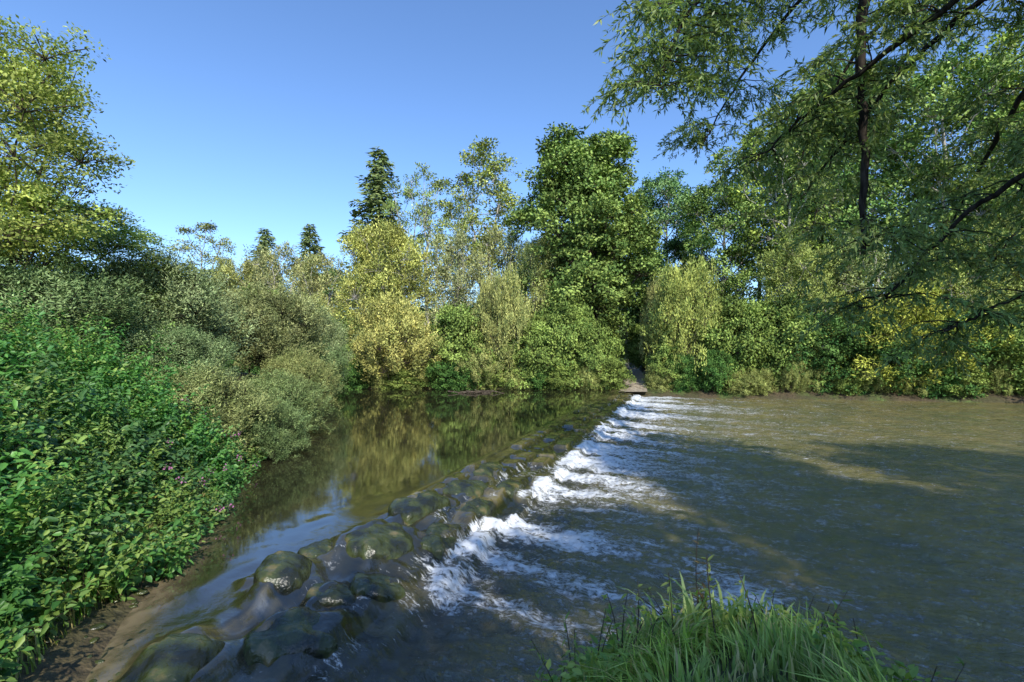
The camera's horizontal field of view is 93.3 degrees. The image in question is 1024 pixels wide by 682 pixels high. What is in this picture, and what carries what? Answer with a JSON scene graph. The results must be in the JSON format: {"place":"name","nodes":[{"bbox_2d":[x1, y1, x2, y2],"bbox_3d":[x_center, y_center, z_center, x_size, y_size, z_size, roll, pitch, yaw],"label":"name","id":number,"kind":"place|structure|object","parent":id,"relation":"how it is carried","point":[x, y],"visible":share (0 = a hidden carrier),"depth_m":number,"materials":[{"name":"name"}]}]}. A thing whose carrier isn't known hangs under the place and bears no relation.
{"place":"outdoors","nodes":[
{"label":"outdoors","id":0,"kind":"place"},
{"bbox_2d":[0,351,1023,681],"bbox_3d":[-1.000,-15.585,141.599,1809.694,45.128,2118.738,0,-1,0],"label":"ground","id":1,"kind":"structure","parent":0,"point":[66,659],"depth_m":5.20,"materials":[{"name":"soil"}]},
{"bbox_2d":[0,14,135,329],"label":"alder tree","id":2,"kind":"object","parent":1,"relation":"on","point":[29,232],"visible":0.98,"depth_m":11.99,"materials":[{"name":"green plant"}]},
{"bbox_2d":[0,247,174,362],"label":"grey willow bush","id":3,"kind":"object","parent":1,"relation":"on","point":[35,288],"visible":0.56,"depth_m":11.94,"materials":[{"name":"green plant"}]},
{"bbox_2d":[18,524,165,681],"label":"shore pebbles","id":4,"kind":"object","parent":1,"relation":"on","point":[138,592],"visible":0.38,"depth_m":5.06,"materials":[{"name":"stone"}]},
{"bbox_2d":[0,196,212,321],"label":"alder tree","id":5,"kind":"object","parent":1,"relation":"on","point":[111,245],"visible":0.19,"depth_m":15.83,"materials":[{"name":"green plant"}]},
{"bbox_2d":[0,454,244,681],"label":"bank grass","id":6,"kind":"structure","parent":1,"relation":"on","point":[31,660],"depth_m":5.34,"materials":[{"name":"plant"}]},
{"bbox_2d":[0,290,272,681],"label":"nettle and balsam thicket","id":7,"kind":"object","parent":1,"relation":"on","point":[55,401],"visible":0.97,"depth_m":6.78,"materials":[{"name":"green leaf"},{"name":"green plant stem"},{"name":"pink flower petals"}]},
{"bbox_2d":[41,237,262,374],"bbox_3d":[-12.878,-0.719,17.530,6.798,5.945,6.949,1,-1,-45],"label":"grey willow bush","id":8,"kind":"object","parent":1,"relation":"on","point":[192,302],"visible":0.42,"depth_m":16.64,"materials":[{"name":"green plant"}]},
{"bbox_2d":[94,261,240,358],"bbox_3d":[-15.993,-0.871,21.044,6.949,5.915,6.798,0,-1,5],"label":"grey willow bush","id":9,"kind":"object","parent":1,"relation":"on","point":[199,313],"depth_m":21.79,"materials":[{"name":"green plant"}]},
{"bbox_2d":[102,314,249,390],"bbox_3d":[-10.390,0.687,14.576,4.368,3.103,4.273,1,-1,-44],"label":"grey willow bush","id":10,"kind":"object","parent":1,"relation":"on","point":[195,343],"visible":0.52,"depth_m":14.23,"materials":[{"name":"green plant"}]},
{"bbox_2d":[109,356,289,457],"bbox_3d":[-8.296,2.061,12.284,4.566,3.409,4.467,0,-1,5],"label":"grey willow bush","id":11,"kind":"object","parent":1,"relation":"on","point":[214,389],"visible":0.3,"depth_m":12.14,"materials":[{"name":"green plant"}]},
{"bbox_2d":[165,220,241,285],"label":"ash tree","id":12,"kind":"object","parent":1,"relation":"on","point":[205,227],"visible":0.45,"depth_m":71.48,"materials":[{"name":"green plant"}]},
{"bbox_2d":[224,354,255,372],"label":"bank shrub","id":13,"kind":"object","parent":1,"relation":"on","point":[246,371],"visible":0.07,"depth_m":36.77,"materials":[{"name":"green plant"}]},
{"bbox_2d":[211,253,288,301],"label":"willow tree","id":14,"kind":"object","parent":1,"relation":"on","point":[224,268],"visible":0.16,"depth_m":50.95,"materials":[{"name":"green plant"}]},
{"bbox_2d":[218,282,284,370],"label":"shrub","id":15,"kind":"object","parent":1,"relation":"on","point":[244,288],"visible":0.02,"depth_m":38.78,"materials":[{"name":"green plant"}]},
{"bbox_2d":[243,228,287,284],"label":"spruce tree","id":16,"kind":"object","parent":1,"relation":"on","point":[264,238],"visible":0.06,"depth_m":79.79,"materials":[{"name":"green plant"}]},
{"bbox_2d":[200,278,341,377],"bbox_3d":[-13.219,-0.414,25.532,7.187,6.408,7.346,-1,-1,38],"label":"grey willow bush","id":17,"kind":"object","parent":1,"relation":"on","point":[269,335],"visible":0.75,"depth_m":24.64,"materials":[{"name":"green plant"}]},
{"bbox_2d":[232,394,316,462],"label":"grey willow bush","id":18,"kind":"object","parent":1,"relation":"on","point":[282,439],"visible":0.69,"depth_m":13.29,"materials":[{"name":"green plant"}]},
{"bbox_2d":[227,364,335,434],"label":"grey willow bush","id":19,"kind":"object","parent":1,"relation":"on","point":[291,384],"visible":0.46,"depth_m":16.69,"materials":[{"name":"green plant"}]},
{"bbox_2d":[240,240,324,298],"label":"willow tree","id":20,"kind":"object","parent":1,"relation":"on","point":[261,276],"visible":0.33,"depth_m":49.15,"materials":[{"name":"green plant"}]},
{"bbox_2d":[260,344,344,411],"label":"grey willow bush","id":21,"kind":"object","parent":1,"relation":"on","point":[295,363],"visible":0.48,"depth_m":22.01,"materials":[{"name":"green plant"}]},
{"bbox_2d":[265,288,341,343],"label":"shrub","id":22,"kind":"object","parent":1,"relation":"on","point":[318,295],"visible":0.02,"depth_m":39.33,"materials":[{"name":"green plant"}]},
{"bbox_2d":[258,335,353,395],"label":"grey willow bush","id":23,"kind":"object","parent":1,"relation":"on","point":[333,354],"visible":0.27,"depth_m":27.36,"materials":[{"name":"green plant"}]},
{"bbox_2d":[257,292,357,379],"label":"grey willow bush","id":24,"kind":"object","parent":1,"relation":"on","point":[331,337],"visible":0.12,"depth_m":29.29,"materials":[{"name":"green plant"}]},
{"bbox_2d":[286,224,328,297],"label":"spruce tree","id":25,"kind":"object","parent":1,"relation":"on","point":[307,236],"visible":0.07,"depth_m":80.95,"materials":[{"name":"green plant"}]},
{"bbox_2d":[277,249,354,320],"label":"willow tree","id":26,"kind":"object","parent":1,"relation":"on","point":[307,271],"visible":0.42,"depth_m":45.34,"materials":[{"name":"green plant"}]},
{"bbox_2d":[115,461,521,681],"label":"weir stones","id":27,"kind":"object","parent":1,"relation":"on","point":[182,657],"visible":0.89,"depth_m":6.04,"materials":[{"name":"stone"}]},
{"bbox_2d":[306,265,359,323],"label":"maple tree","id":28,"kind":"object","parent":1,"relation":"on","point":[334,272],"visible":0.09,"depth_m":68.50,"materials":[{"name":"green plant"}]},
{"bbox_2d":[330,315,370,383],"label":"shrub","id":29,"kind":"object","parent":1,"relation":"on","point":[347,347],"visible":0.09,"depth_m":37.62,"materials":[{"name":"green plant"}]},
{"bbox_2d":[336,360,378,390],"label":"bank shrub","id":30,"kind":"object","parent":1,"relation":"on","point":[353,382],"visible":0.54,"depth_m":36.11,"materials":[{"name":"green plant"}]},
{"bbox_2d":[365,353,396,388],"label":"bank shrub","id":31,"kind":"object","parent":1,"relation":"on","point":[376,381],"visible":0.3,"depth_m":36.49,"materials":[{"name":"green plant"}]},
{"bbox_2d":[332,146,431,354],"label":"spruce tree","id":32,"kind":"object","parent":1,"relation":"on","point":[375,186],"visible":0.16,"depth_m":59.45,"materials":[{"name":"green plant"}]},
{"bbox_2d":[329,216,444,344],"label":"willow tree","id":33,"kind":"object","parent":1,"relation":"on","point":[370,279],"visible":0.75,"depth_m":40.38,"materials":[{"name":"green plant"}]},
{"bbox_2d":[346,290,446,386],"bbox_3d":[-8.647,0.512,37.326,8.458,8.655,8.372,1,-1,-29],"label":"willow bush","id":34,"kind":"object","parent":1,"relation":"on","point":[398,324],"visible":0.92,"depth_m":35.55,"materials":[{"name":"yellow plant"}]},
{"bbox_2d":[379,367,430,389],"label":"bank shrub","id":35,"kind":"object","parent":1,"relation":"on","point":[402,384],"visible":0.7,"depth_m":35.90,"materials":[{"name":"green plant"}]},
{"bbox_2d":[379,171,431,343],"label":"ash tree","id":36,"kind":"object","parent":1,"relation":"on","point":[389,203],"visible":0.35,"depth_m":57.96,"materials":[{"name":"green plant"}]},
{"bbox_2d":[410,362,435,388],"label":"bank shrub","id":37,"kind":"object","parent":1,"relation":"on","point":[424,377],"visible":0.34,"depth_m":36.51,"materials":[{"name":"green plant"}]},
{"bbox_2d":[397,162,466,357],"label":"ash tree","id":38,"kind":"object","parent":1,"relation":"on","point":[428,210],"visible":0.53,"depth_m":54.46,"materials":[{"name":"green plant"}]},
{"bbox_2d":[52,301,826,342],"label":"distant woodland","id":39,"kind":"object","parent":1,"relation":"on","point":[471,309],"depth_m":104.57,"materials":[{"name":"green plant"}]},
{"bbox_2d":[422,360,468,390],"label":"bank shrub","id":40,"kind":"object","parent":1,"relation":"on","point":[443,384],"visible":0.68,"depth_m":35.62,"materials":[{"name":"green plant"}]},
{"bbox_2d":[415,228,486,333],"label":"willow tree","id":41,"kind":"object","parent":1,"relation":"on","point":[463,278],"visible":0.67,"depth_m":42.78,"materials":[{"name":"green plant"}]},
{"bbox_2d":[426,198,483,297],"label":"ash tree","id":42,"kind":"object","parent":1,"relation":"on","point":[449,215],"visible":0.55,"depth_m":46.54,"materials":[{"name":"green plant"}]},
{"bbox_2d":[426,301,496,387],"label":"shrub","id":43,"kind":"object","parent":1,"relation":"on","point":[456,322],"visible":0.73,"depth_m":36.11,"materials":[{"name":"green plant"}]},
{"bbox_2d":[448,358,493,389],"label":"bank shrub","id":44,"kind":"object","parent":1,"relation":"on","point":[460,378],"visible":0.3,"depth_m":35.54,"materials":[{"name":"green plant"}]},
{"bbox_2d":[454,340,504,388],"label":"shrub","id":45,"kind":"object","parent":1,"relation":"on","point":[483,357],"visible":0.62,"depth_m":35.53,"materials":[{"name":"green plant"}]},
{"bbox_2d":[433,135,526,318],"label":"ash tree","id":46,"kind":"object","parent":1,"relation":"on","point":[500,192],"visible":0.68,"depth_m":50.82,"materials":[{"name":"green plant"}]},
{"bbox_2d":[472,352,511,388],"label":"bank shrub","id":47,"kind":"object","parent":1,"relation":"on","point":[492,380],"visible":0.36,"depth_m":36.04,"materials":[{"name":"green plant"}]},
{"bbox_2d":[467,220,528,346],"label":"willow tree","id":48,"kind":"object","parent":1,"relation":"on","point":[508,240],"visible":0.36,"depth_m":44.35,"materials":[{"name":"green plant"}]},
{"bbox_2d":[464,264,532,385],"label":"shrub","id":49,"kind":"object","parent":1,"relation":"on","point":[496,300],"visible":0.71,"depth_m":36.25,"materials":[{"name":"green plant"}]},
{"bbox_2d":[494,363,532,389],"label":"bank shrub","id":50,"kind":"object","parent":1,"relation":"on","point":[510,377],"visible":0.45,"depth_m":35.98,"materials":[{"name":"green plant"}]},
{"bbox_2d":[495,317,562,389],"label":"shrub","id":51,"kind":"object","parent":1,"relation":"on","point":[531,359],"visible":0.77,"depth_m":35.64,"materials":[{"name":"green plant"}]},
{"bbox_2d":[504,233,560,320],"bbox_3d":[2.144,-2.761,41.219,5.821,12.649,5.640,0,-1,18],"label":"willow tree","id":52,"kind":"object","parent":1,"relation":"on","point":[537,298],"visible":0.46,"depth_m":39.89,"materials":[{"name":"green plant"}]},
{"bbox_2d":[524,365,552,389],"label":"bank shrub","id":53,"kind":"object","parent":1,"relation":"on","point":[536,384],"visible":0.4,"depth_m":35.77,"materials":[{"name":"green plant"}]},
{"bbox_2d":[541,364,580,389],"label":"bank shrub","id":54,"kind":"object","parent":1,"relation":"on","point":[562,384],"visible":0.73,"depth_m":35.57,"materials":[{"name":"green plant"}]},
{"bbox_2d":[529,297,597,387],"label":"shrub","id":55,"kind":"object","parent":1,"relation":"on","point":[561,320],"visible":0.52,"depth_m":36.27,"materials":[{"name":"green plant"}]},
{"bbox_2d":[540,275,594,348],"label":"shrub","id":56,"kind":"object","parent":1,"relation":"on","point":[577,301],"visible":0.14,"depth_m":39.09,"materials":[{"name":"green plant"}]},
{"bbox_2d":[500,122,670,331],"bbox_3d":[6.586,-7.734,42.773,14.708,22.704,14.938,0,-1,-23],"label":"oak tree","id":57,"kind":"object","parent":1,"relation":"on","point":[586,185],"visible":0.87,"depth_m":39.67,"materials":[{"name":"green plant"}]},
{"bbox_2d":[570,361,612,389],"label":"bank shrub","id":58,"kind":"object","parent":1,"relation":"on","point":[585,372],"visible":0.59,"depth_m":35.72,"materials":[{"name":"green plant"}]},
{"bbox_2d":[562,315,624,387],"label":"shrub","id":59,"kind":"object","parent":1,"relation":"on","point":[598,348],"visible":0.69,"depth_m":36.44,"materials":[{"name":"green plant"}]},
{"bbox_2d":[593,320,623,358],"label":"shrub","id":60,"kind":"object","parent":1,"relation":"on","point":[614,334],"visible":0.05,"depth_m":43.77,"materials":[{"name":"green plant"}]},
{"bbox_2d":[584,353,636,389],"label":"bank shrub","id":61,"kind":"object","parent":1,"relation":"on","point":[617,369],"visible":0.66,"depth_m":35.58,"materials":[{"name":"green plant"}]},
{"bbox_2d":[598,248,652,368],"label":"maple tree","id":62,"kind":"object","parent":1,"relation":"on","point":[620,331],"visible":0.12,"depth_m":53.04,"materials":[{"name":"green plant"}]},
{"bbox_2d":[621,323,652,370],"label":"shrub","id":63,"kind":"object","parent":1,"relation":"on","point":[631,353],"visible":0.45,"depth_m":46.50,"materials":[{"name":"green plant"}]},
{"bbox_2d":[642,363,677,391],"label":"bank shrub","id":64,"kind":"object","parent":1,"relation":"on","point":[655,383],"visible":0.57,"depth_m":35.66,"materials":[{"name":"green plant"}]},
{"bbox_2d":[637,275,686,363],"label":"willow bush","id":65,"kind":"object","parent":1,"relation":"on","point":[650,295],"visible":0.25,"depth_m":41.00,"materials":[{"name":"green plant"}]},
{"bbox_2d":[643,339,691,391],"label":"shrub","id":66,"kind":"object","parent":1,"relation":"on","point":[668,348],"visible":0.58,"depth_m":35.61,"materials":[{"name":"green plant"}]},
{"bbox_2d":[626,166,712,323],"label":"maple tree","id":67,"kind":"object","parent":1,"relation":"on","point":[668,191],"visible":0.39,"depth_m":49.86,"materials":[{"name":"green plant"}]},
{"bbox_2d":[663,353,704,392],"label":"bank shrub","id":68,"kind":"object","parent":1,"relation":"on","point":[684,384],"visible":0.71,"depth_m":35.09,"materials":[{"name":"green plant"}]},
{"bbox_2d":[639,250,734,382],"bbox_3d":[13.334,-0.850,37.600,6.766,12.219,6.698,-1,-1,37],"label":"willow bush","id":69,"kind":"object","parent":1,"relation":"on","point":[678,306],"visible":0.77,"depth_m":36.11,"materials":[{"name":"green plant"}]},
{"bbox_2d":[691,348,738,394],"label":"bank shrub","id":70,"kind":"object","parent":1,"relation":"on","point":[715,360],"visible":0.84,"depth_m":34.41,"materials":[{"name":"green plant"}]},
{"bbox_2d":[675,175,776,326],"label":"maple tree","id":71,"kind":"object","parent":1,"relation":"on","point":[715,218],"visible":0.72,"depth_m":42.88,"materials":[{"name":"green plant"}]},
{"bbox_2d":[561,590,906,681],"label":"grass tuft","id":72,"kind":"object","parent":1,"relation":"on","point":[772,637],"visible":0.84,"depth_m":3.26,"materials":[{"name":"plant"}]},
{"bbox_2d":[694,293,781,388],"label":"shrub","id":73,"kind":"object","parent":1,"relation":"on","point":[732,320],"visible":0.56,"depth_m":34.86,"materials":[{"name":"green plant"}]},
{"bbox_2d":[720,367,767,396],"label":"bank shrub","id":74,"kind":"object","parent":1,"relation":"on","point":[735,388],"visible":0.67,"depth_m":33.97,"materials":[{"name":"green plant"}]},
{"bbox_2d":[528,527,965,681],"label":"riverside weeds","id":75,"kind":"object","parent":1,"relation":"on","point":[894,670],"visible":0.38,"depth_m":3.66,"materials":[{"name":"green plant"}]},
{"bbox_2d":[704,122,797,299],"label":"ash tree","id":76,"kind":"object","parent":1,"relation":"on","point":[714,155],"visible":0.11,"depth_m":50.41,"materials":[{"name":"green plant"}]},
{"bbox_2d":[732,366,779,395],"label":"bank shrub","id":77,"kind":"object","parent":1,"relation":"on","point":[764,375],"visible":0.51,"depth_m":34.03,"materials":[{"name":"green plant"}]},
{"bbox_2d":[731,289,827,389],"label":"shrub","id":78,"kind":"object","parent":1,"relation":"on","point":[783,316],"visible":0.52,"depth_m":34.41,"materials":[{"name":"green plant"}]},
{"bbox_2d":[725,88,852,286],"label":"ash tree","id":79,"kind":"object","parent":1,"relation":"on","point":[774,222],"visible":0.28,"depth_m":40.59,"materials":[{"name":"green plant"}]},
{"bbox_2d":[773,348,813,393],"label":"bank shrub","id":80,"kind":"object","parent":1,"relation":"on","point":[788,376],"visible":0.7,"depth_m":33.67,"materials":[{"name":"green plant"}]},
{"bbox_2d":[753,235,848,347],"bbox_3d":[22.270,-2.249,37.557,7.278,11.475,7.511,0,-1,-5],"label":"willow tree","id":81,"kind":"object","parent":1,"relation":"on","point":[779,275],"visible":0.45,"depth_m":36.71,"materials":[{"name":"green plant"}]},
{"bbox_2d":[581,0,1023,390],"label":"overhanging willow tree","id":82,"kind":"object","parent":1,"relation":"on","point":[864,81],"visible":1,"depth_m":8.46,"materials":[{"name":"green plant"}]},
{"bbox_2d":[748,109,877,347],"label":"maple tree","id":83,"kind":"object","parent":1,"relation":"on","point":[808,211],"visible":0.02,"depth_m":51.78,"materials":[{"name":"green plant"}]},
{"bbox_2d":[797,345,833,392],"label":"bank shrub","id":84,"kind":"object","parent":1,"relation":"on","point":[819,384],"visible":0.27,"depth_m":33.77,"materials":[{"name":"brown plant"}]},
{"bbox_2d":[769,309,877,394],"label":"shrub","id":85,"kind":"object","parent":1,"relation":"on","point":[828,351],"visible":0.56,"depth_m":33.21,"materials":[{"name":"green plant"}]},
{"bbox_2d":[768,56,927,296],"bbox_3d":[28.649,-10.622,42.132,12.075,28.647,12.462,-1,-1,35],"label":"maple tree","id":86,"kind":"object","parent":1,"relation":"on","point":[881,200],"visible":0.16,"depth_m":39.56,"materials":[{"name":"green plant"}]},
{"bbox_2d":[821,367,874,395],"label":"bank shrub","id":87,"kind":"object","parent":1,"relation":"on","point":[843,384],"visible":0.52,"depth_m":33.19,"materials":[{"name":"green plant"}]},
{"bbox_2d":[813,224,908,319],"bbox_3d":[28.194,-2.866,38.678,7.900,12.702,7.275,0,-1,-25],"label":"willow tree","id":88,"kind":"object","parent":1,"relation":"on","point":[850,268],"visible":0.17,"depth_m":37.30,"materials":[{"name":"green plant"}]},
{"bbox_2d":[848,352,897,395],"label":"bank shrub","id":89,"kind":"object","parent":1,"relation":"on","point":[876,385],"visible":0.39,"depth_m":32.76,"materials":[{"name":"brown plant"}]},
{"bbox_2d":[828,319,930,395],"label":"shrub","id":90,"kind":"object","parent":1,"relation":"on","point":[883,351],"visible":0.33,"depth_m":32.34,"materials":[{"name":"green plant"}]},
{"bbox_2d":[891,368,934,396],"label":"bank shrub","id":91,"kind":"object","parent":1,"relation":"on","point":[917,389],"visible":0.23,"depth_m":32.41,"materials":[{"name":"green plant"}]},
{"bbox_2d":[822,278,1022,391],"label":"shrub","id":92,"kind":"object","parent":1,"relation":"on","point":[915,313],"visible":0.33,"depth_m":31.77,"materials":[{"name":"green plant"}]},
{"bbox_2d":[906,353,968,398],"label":"bank shrub","id":93,"kind":"object","parent":1,"relation":"on","point":[926,366],"visible":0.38,"depth_m":31.92,"materials":[{"name":"green plant"}]},
{"bbox_2d":[868,37,1023,297],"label":"maple tree","id":94,"kind":"object","parent":1,"relation":"on","point":[938,79],"visible":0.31,"depth_m":37.39,"materials":[{"name":"green plant"}]},
{"bbox_2d":[875,221,1019,323],"bbox_3d":[33.057,-2.750,36.366,8.450,12.450,8.187,0,-1,-13],"label":"willow tree","id":95,"kind":"object","parent":1,"relation":"on","point":[957,287],"visible":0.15,"depth_m":34.26,"materials":[{"name":"green plant"}]},
{"bbox_2d":[921,349,993,398],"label":"bank shrub","id":96,"kind":"object","parent":1,"relation":"on","point":[983,377],"visible":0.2,"depth_m":31.50,"materials":[{"name":"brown plant"}]},
{"bbox_2d":[898,310,1019,398],"bbox_3d":[30.073,1.269,33.574,7.030,6.797,7.362,1,-1,-39],"label":"shrub","id":97,"kind":"object","parent":1,"relation":"on","point":[978,346],"visible":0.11,"depth_m":31.29,"materials":[{"name":"green plant"}]},
{"bbox_2d":[913,21,1023,288],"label":"ash tree","id":98,"kind":"object","parent":1,"relation":"on","point":[999,39],"visible":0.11,"depth_m":38.97,"materials":[{"name":"green plant"}]},
{"bbox_2d":[970,299,1023,393],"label":"shrub","id":99,"kind":"object","parent":1,"relation":"on","point":[1018,352],"visible":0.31,"depth_m":31.48,"materials":[{"name":"green plant"}]},
{"bbox_2d":[974,351,1020,395],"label":"bank shrub","id":100,"kind":"object","parent":1,"relation":"on","point":[1008,373],"visible":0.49,"depth_m":31.77,"materials":[{"name":"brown plant"}]},
{"bbox_2d":[976,207,1023,308],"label":"willow tree","id":101,"kind":"object","parent":1,"relation":"on","point":[1019,283],"visible":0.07,"depth_m":34.77,"materials":[{"name":"green plant"}]},
{"bbox_2d":[0,0,1023,312],"label":"sky","id":102,"kind":"structure","parent":0,"point":[245,117],"materials":[{"name":"blue"}]},
{"bbox_2d":[85,389,1023,681],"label":"river water","id":103,"kind":"structure","parent":0,"point":[901,523],"depth_m":8.83,"materials":[{"name":"liquid"}]},
{"bbox_2d":[448,389,501,393],"bbox_3d":[-2.358,3.468,33.073,4.010,0.340,1.080,0,-1,-12],"label":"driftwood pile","id":104,"kind":"object","parent":103,"relation":"on","point":[481,391],"visible":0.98,"depth_m":32.98,"materials":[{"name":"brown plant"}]},
{"bbox_2d":[615,363,647,391],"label":"gravel track","id":105,"kind":"structure","parent":0,"point":[638,386],"depth_m":37.12,"materials":[{"name":"gravel"}]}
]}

